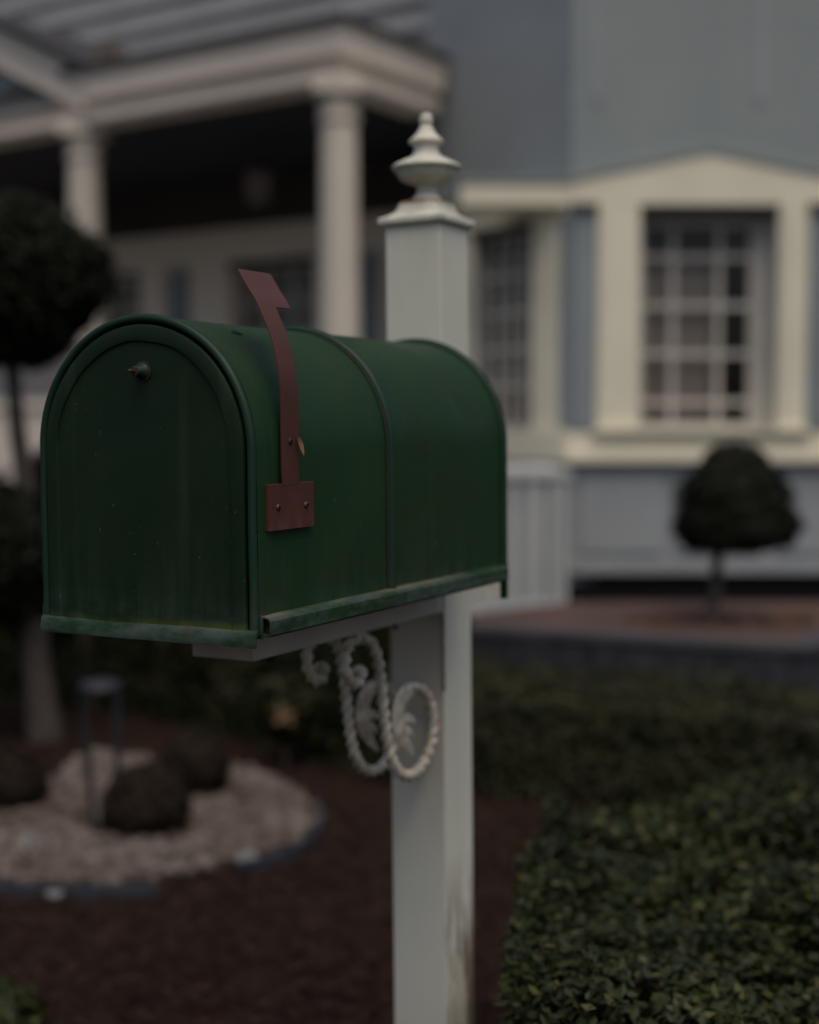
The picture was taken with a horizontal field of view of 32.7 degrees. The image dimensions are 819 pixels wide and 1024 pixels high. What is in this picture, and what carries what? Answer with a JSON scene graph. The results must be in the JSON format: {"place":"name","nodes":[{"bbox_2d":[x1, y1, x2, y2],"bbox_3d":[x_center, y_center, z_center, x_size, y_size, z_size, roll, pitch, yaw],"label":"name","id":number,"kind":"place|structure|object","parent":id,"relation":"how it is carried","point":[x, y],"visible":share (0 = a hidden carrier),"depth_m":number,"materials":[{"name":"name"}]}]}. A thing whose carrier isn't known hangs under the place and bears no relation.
{"place":"outdoors","nodes":[
{"label":"outdoors","id":0,"kind":"place"},
{"bbox_2d":[0,700,732,1023],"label":"ground","id":1,"kind":"structure","parent":0,"point":[258,974],"depth_m":3.58,"materials":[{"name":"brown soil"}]},
{"bbox_2d":[0,976,61,1023],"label":"ground shrub","id":2,"kind":"object","parent":1,"relation":"on","point":[19,1004],"visible":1,"depth_m":2.66,"materials":[{"name":"green plant"}]},
{"bbox_2d":[45,889,64,898],"bbox_3d":[-0.949,1.020,3.731,0.052,0.017,0.040,1,4,10],"label":"stone","id":3,"kind":"object","parent":1,"relation":"on","point":[54,894],"visible":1,"depth_m":3.72,"materials":[{"name":"white stone"}]},
{"bbox_2d":[0,184,121,744],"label":"topiary tree","id":4,"kind":"object","parent":1,"relation":"on","point":[58,285],"visible":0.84,"depth_m":5.34,"materials":[{"name":"green plant"}]},
{"bbox_2d":[30,448,96,709],"bbox_3d":[-1.438,0.272,6.207,0.542,1.262,0.516,0,4,0],"label":"young tree","id":5,"kind":"object","parent":1,"relation":"on","point":[91,698],"visible":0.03,"depth_m":6.21,"materials":[{"name":"plant"}]},
{"bbox_2d":[0,882,156,898],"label":"garden edging","id":6,"kind":"object","parent":1,"relation":"on","point":[93,891],"visible":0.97,"depth_m":3.74,"materials":[{"name":"metal"}]},
{"bbox_2d":[0,833,294,886],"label":"pebble bed","id":7,"kind":"object","parent":1,"relation":"on","point":[160,882],"visible":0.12,"depth_m":3.90,"materials":[{"name":"grey gravel"}]},
{"bbox_2d":[0,746,51,811],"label":"bush","id":8,"kind":"object","parent":7,"relation":"on","point":[24,781],"visible":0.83,"depth_m":4.49,"materials":[{"name":"brown plant"}]},
{"bbox_2d":[16,836,48,847],"bbox_3d":[-1.123,0.982,4.121,0.116,0.043,0.089,0,4,0],"label":"stone","id":9,"kind":"object","parent":7,"relation":"on","point":[28,840],"visible":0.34,"depth_m":4.11,"materials":[{"name":"grey stone"}]},
{"bbox_2d":[79,677,121,832],"bbox_3d":[-0.930,0.759,4.220,0.132,0.518,0.128,0,4,0],"label":"garden light","id":10,"kind":"object","parent":7,"relation":"on","point":[100,685],"visible":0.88,"depth_m":4.21,"materials":[{"name":"metal"}]},
{"bbox_2d":[98,759,192,837],"bbox_3d":[-0.807,0.900,4.264,0.296,0.283,0.290,0,4,0],"label":"ball bush","id":11,"kind":"object","parent":7,"relation":"on","point":[142,799],"visible":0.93,"depth_m":4.18,"materials":[{"name":"brown plant"}]},
{"bbox_2d":[0,747,323,883],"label":"pebbles","id":12,"kind":"object","parent":7,"relation":"on","point":[252,807],"visible":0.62,"depth_m":4.21,"materials":[{"name":"beige gravel"}]},
{"bbox_2d":[157,730,232,795],"bbox_3d":[-0.730,0.869,4.715,0.273,0.261,0.262,0,4,0],"label":"ball bush","id":13,"kind":"object","parent":7,"relation":"on","point":[201,761],"visible":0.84,"depth_m":4.63,"materials":[{"name":"brown plant"}]},
{"bbox_2d":[234,851,259,861],"bbox_3d":[-0.471,0.994,4.024,0.083,0.032,0.067,0,4,0],"label":"stone","id":14,"kind":"object","parent":7,"relation":"on","point":[243,855],"visible":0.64,"depth_m":4.00,"materials":[{"name":"white stone"}]},
{"bbox_2d":[0,624,391,780],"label":"dark hedge","id":15,"kind":"object","parent":1,"relation":"on","point":[181,683],"visible":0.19,"depth_m":5.86,"materials":[{"name":"green plant"}]},
{"bbox_2d":[236,799,323,874],"bbox_3d":[-0.343,0.987,4.260,0.122,0.037,0.703,1,4,15],"label":"garden edging","id":16,"kind":"object","parent":1,"relation":"on","point":[282,855],"visible":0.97,"depth_m":4.06,"materials":[{"name":"metal"}]},
{"bbox_2d":[249,670,319,767],"bbox_3d":[-0.461,0.766,5.169,0.227,0.368,0.236,-3,5,-43],"label":"loose shrub","id":17,"kind":"object","parent":1,"relation":"on","point":[283,709],"visible":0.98,"depth_m":5.12,"materials":[{"name":"green plant"}]},
{"bbox_2d":[192,113,499,1023],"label":"mailbox post","id":18,"kind":"object","parent":1,"relation":"on","point":[426,741],"visible":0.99,"depth_m":2.02,"materials":[{"name":"white paint"}]},
{"bbox_2d":[40,269,508,648],"bbox_3d":[-0.144,-0.068,1.728,0.311,0.407,0.628,1,4,29],"label":"mailbox","id":19,"kind":"object","parent":18,"relation":"attached to","point":[191,493],"visible":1,"depth_m":1.51,"materials":[{"name":"green metal"}]},
{"bbox_2d":[41,324,258,648],"bbox_3d":[-0.287,-0.030,1.467,0.291,0.334,0.030,1,4,29],"label":"door","id":20,"kind":"structure","parent":19,"relation":"in","point":[146,447],"depth_m":1.47,"materials":[{"name":"green metal"}]},
{"bbox_2d":[297,436,303,455],"bbox_3d":[-0.115,-0.070,1.468,0.008,0.020,0.007,0,4,0],"label":"dry leaf","id":21,"kind":"object","parent":19,"relation":"attached to","point":[300,442],"visible":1,"depth_m":1.47,"materials":[{"name":"brown plant"}]},
{"bbox_2d":[0,0,818,612],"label":"house","id":22,"kind":"structure","parent":1,"relation":"on","point":[632,188],"depth_m":11.14,"materials":[{"name":"wood"}]},
{"bbox_2d":[88,32,127,61],"bbox_3d":[-2.601,-4.056,12.232,0.428,0.296,0.343,-3,4,-36],"label":"leaf debris","id":23,"kind":"object","parent":22,"relation":"on","point":[103,55],"visible":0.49,"depth_m":12.19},
{"bbox_2d":[107,274,140,320],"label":"window","id":24,"kind":"structure","parent":22,"relation":"in","point":[127,302],"depth_m":16.66,"materials":[{"name":"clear glass"}]},
{"bbox_2d":[243,143,273,205],"bbox_3d":[-1.450,-3.249,13.423,0.277,0.587,0.277,1,4,22],"label":"porch lantern","id":25,"kind":"object","parent":22,"relation":"hanging from","point":[258,174],"visible":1,"depth_m":13.34,"materials":[{"name":"metal"}]},
{"bbox_2d":[240,263,314,327],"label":"window","id":26,"kind":"structure","parent":22,"relation":"in","point":[295,282],"depth_m":15.26,"materials":[{"name":"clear glass"}]},
{"bbox_2d":[481,230,531,429],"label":"window","id":27,"kind":"structure","parent":22,"relation":"in","point":[510,278],"depth_m":11.68,"materials":[{"name":"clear glass"}]},
{"bbox_2d":[639,220,756,427],"bbox_3d":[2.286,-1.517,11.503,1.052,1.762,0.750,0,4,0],"label":"window","id":28,"kind":"structure","parent":22,"relation":"in","point":[698,277],"depth_m":11.21,"materials":[{"name":"clear glass"}]},
{"bbox_2d":[471,656,818,822],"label":"hedge","id":29,"kind":"object","parent":1,"relation":"on","point":[536,734],"visible":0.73,"depth_m":4.70,"materials":[{"name":"green plant"}]},
{"bbox_2d":[471,602,818,704],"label":"stone planter","id":30,"kind":"object","parent":1,"relation":"on","point":[596,636],"visible":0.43,"depth_m":6.54,"materials":[{"name":"stone"}]},
{"bbox_2d":[625,609,817,629],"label":"leaf litter","id":31,"kind":"object","parent":30,"relation":"on","point":[739,623],"visible":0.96,"depth_m":6.93,"materials":[{"name":"brown plant"}]},
{"bbox_2d":[669,440,806,623],"bbox_3d":[1.621,0.109,6.872,0.662,0.929,0.596,0,4,0],"label":"topiary shrub","id":32,"kind":"object","parent":30,"relation":"in","point":[735,497],"visible":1,"depth_m":6.71,"materials":[{"name":"green plant"}]},
{"bbox_2d":[493,740,818,1023],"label":"boxwood hedge","id":33,"kind":"object","parent":1,"relation":"on","point":[681,925],"visible":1,"depth_m":2.23,"materials":[{"name":"green plant"}]},
{"bbox_2d":[567,577,818,601],"bbox_3d":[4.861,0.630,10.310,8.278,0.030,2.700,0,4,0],"label":"house foundation","id":34,"kind":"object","parent":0,"point":[697,589],"depth_m":10.67,"materials":[{"name":"grey concrete"}]}
]}

